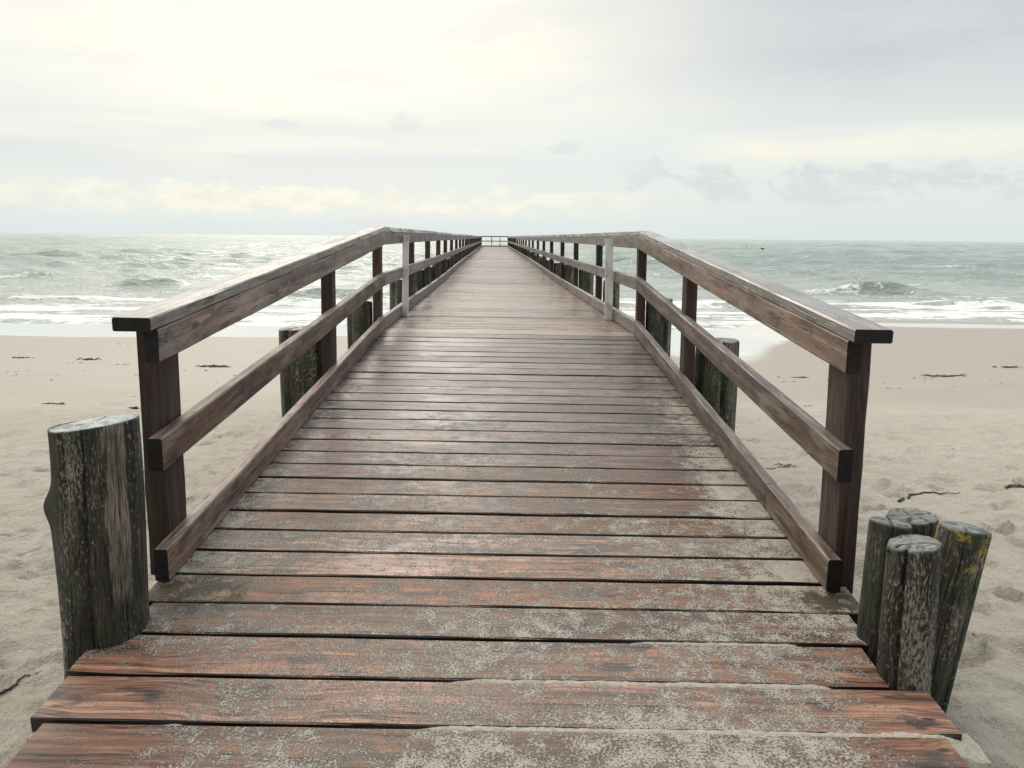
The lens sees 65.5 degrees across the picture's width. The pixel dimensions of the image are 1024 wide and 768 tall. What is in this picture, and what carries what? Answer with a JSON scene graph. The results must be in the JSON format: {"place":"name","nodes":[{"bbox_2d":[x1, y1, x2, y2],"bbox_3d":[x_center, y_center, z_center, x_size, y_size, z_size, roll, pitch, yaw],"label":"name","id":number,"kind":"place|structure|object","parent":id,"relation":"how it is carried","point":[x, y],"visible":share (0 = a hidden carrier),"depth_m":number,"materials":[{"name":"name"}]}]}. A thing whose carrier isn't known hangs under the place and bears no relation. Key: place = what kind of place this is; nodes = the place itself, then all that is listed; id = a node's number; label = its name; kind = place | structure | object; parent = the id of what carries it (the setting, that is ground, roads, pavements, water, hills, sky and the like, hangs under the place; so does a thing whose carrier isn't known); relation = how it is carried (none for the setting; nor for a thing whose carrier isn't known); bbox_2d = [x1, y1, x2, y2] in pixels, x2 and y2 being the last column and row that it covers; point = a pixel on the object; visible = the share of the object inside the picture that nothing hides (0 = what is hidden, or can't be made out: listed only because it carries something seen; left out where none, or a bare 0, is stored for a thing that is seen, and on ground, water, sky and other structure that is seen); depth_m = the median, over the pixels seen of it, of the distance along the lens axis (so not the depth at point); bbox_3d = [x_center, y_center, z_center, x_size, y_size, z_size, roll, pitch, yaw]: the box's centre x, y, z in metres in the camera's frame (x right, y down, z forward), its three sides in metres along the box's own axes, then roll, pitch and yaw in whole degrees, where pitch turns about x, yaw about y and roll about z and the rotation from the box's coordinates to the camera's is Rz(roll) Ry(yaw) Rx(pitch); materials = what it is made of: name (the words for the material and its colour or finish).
{"place":"outdoors","nodes":[
{"label":"outdoors","id":0,"kind":"place"},
{"bbox_2d":[0,319,1023,767],"bbox_3d":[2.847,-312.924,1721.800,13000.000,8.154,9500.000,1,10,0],"label":"beach","id":1,"kind":"structure","parent":0,"point":[912,403],"depth_m":8.35,"materials":[{"name":"beige sand"}]},
{"bbox_2d":[0,670,41,693],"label":"twig","id":2,"kind":"object","parent":1,"relation":"on","point":[9,688],"visible":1,"depth_m":2.59,"materials":[{"name":"brown wood"}]},
{"bbox_2d":[76,357,101,359],"bbox_3d":[-9.392,-0.554,17.653,0.570,0.055,0.255,1,10,0],"label":"seaweed clump","id":3,"kind":"object","parent":1,"relation":"on","point":[88,359],"visible":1,"depth_m":17.64,"materials":[{"name":"plant"}]},
{"bbox_2d":[43,414,149,679],"bbox_3d":[-1.293,0.731,2.526,0.271,1.322,0.436,-6,12,-33],"label":"wooden pile","id":4,"kind":"object","parent":1,"relation":"on","point":[94,507],"visible":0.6,"depth_m":2.34,"materials":[{"name":"grey wood"}]},
{"bbox_2d":[195,364,230,367],"bbox_3d":[-6.163,-0.374,16.504,0.774,0.054,0.341,1,10,0],"label":"seaweed clump","id":5,"kind":"object","parent":1,"relation":"on","point":[213,365],"visible":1,"depth_m":16.47,"materials":[{"name":"plant"}]},
{"bbox_2d":[5,227,968,767],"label":"pier","id":6,"kind":"structure","parent":1,"relation":"on","point":[473,457],"depth_m":2.92,"materials":[{"name":"brown wood"}]},
{"bbox_2d":[165,642,990,762],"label":"drifted sand","id":7,"kind":"structure","parent":6,"relation":"on","point":[967,748],"depth_m":2.10,"materials":[{"name":"beige sand"}]},
{"bbox_2d":[5,343,1000,405],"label":"seaweed crumbs","id":8,"kind":"object","parent":1,"relation":"on","point":[235,375],"visible":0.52,"depth_m":15.05,"materials":[{"name":"plant"}]},
{"bbox_2d":[766,463,795,469],"bbox_3d":[2.384,0.731,7.068,0.281,0.050,0.144,1,10,0],"label":"seaweed clump","id":9,"kind":"object","parent":1,"relation":"on","point":[789,465],"visible":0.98,"depth_m":7.05,"materials":[{"name":"plant"}]},
{"bbox_2d":[856,516,911,666],"bbox_3d":[1.165,0.882,2.556,0.135,0.957,0.142,10,14,41],"label":"wooden pile","id":10,"kind":"object","parent":1,"relation":"on","point":[882,531],"visible":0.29,"depth_m":2.47,"materials":[{"name":"grey wood"}]},
{"bbox_2d":[746,424,1023,476],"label":"shell line","id":11,"kind":"object","parent":1,"relation":"on","point":[913,448],"visible":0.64,"depth_m":8.15,"materials":[{"name":"beige"}]},
{"bbox_2d":[876,534,941,694],"bbox_3d":[1.160,0.915,2.369,0.174,0.960,0.162,1,10,0],"label":"wooden pile","id":12,"kind":"object","parent":1,"relation":"on","point":[908,621],"visible":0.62,"depth_m":2.27,"materials":[{"name":"grey wood"}]},
{"bbox_2d":[886,508,938,537],"bbox_3d":[1.327,0.926,2.747,0.172,1.006,0.176,1,10,0],"label":"wooden pile","id":13,"kind":"object","parent":1,"relation":"on","point":[922,522],"visible":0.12,"depth_m":2.62,"materials":[{"name":"grey wood"}]},
{"bbox_2d":[898,491,959,502],"bbox_3d":[3.043,0.821,5.904,0.763,0.080,0.134,-6,12,-31],"label":"twig","id":14,"kind":"object","parent":1,"relation":"on","point":[903,498],"visible":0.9,"depth_m":5.95,"materials":[{"name":"brown wood"}]},
{"bbox_2d":[923,374,965,377],"bbox_3d":[8.759,-0.169,16.098,1.020,0.048,0.457,1,10,0],"label":"seaweed clump","id":15,"kind":"object","parent":1,"relation":"on","point":[945,376],"visible":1,"depth_m":16.09,"materials":[{"name":"plant"}]},
{"bbox_2d":[931,520,991,713],"bbox_3d":[1.293,0.942,2.480,0.258,1.070,0.146,1,10,0],"label":"wooden pile","id":16,"kind":"object","parent":1,"relation":"on","point":[965,547],"visible":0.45,"depth_m":2.37,"materials":[{"name":"grey wood"}]},
{"bbox_2d":[993,366,1017,367],"bbox_3d":[11.089,-0.385,17.840,0.684,0.045,0.312,1,10,0],"label":"seaweed clump","id":17,"kind":"object","parent":1,"relation":"on","point":[1008,366],"visible":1,"depth_m":17.82,"materials":[{"name":"plant"}]},
{"bbox_2d":[1005,484,1023,488],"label":"seaweed clump","id":18,"kind":"object","parent":1,"relation":"on","point":[1011,486],"visible":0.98,"depth_m":6.26,"materials":[{"name":"plant"}]},
{"bbox_2d":[0,233,1023,329],"bbox_3d":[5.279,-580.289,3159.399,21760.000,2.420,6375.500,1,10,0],"label":"sea","id":19,"kind":"structure","parent":0,"point":[74,278],"depth_m":62.92,"materials":[{"name":"liquid"}]},
{"bbox_2d":[0,0,1023,241],"label":"sky","id":20,"kind":"structure","parent":0,"point":[867,120],"materials":[{"name":"white"}]}
]}

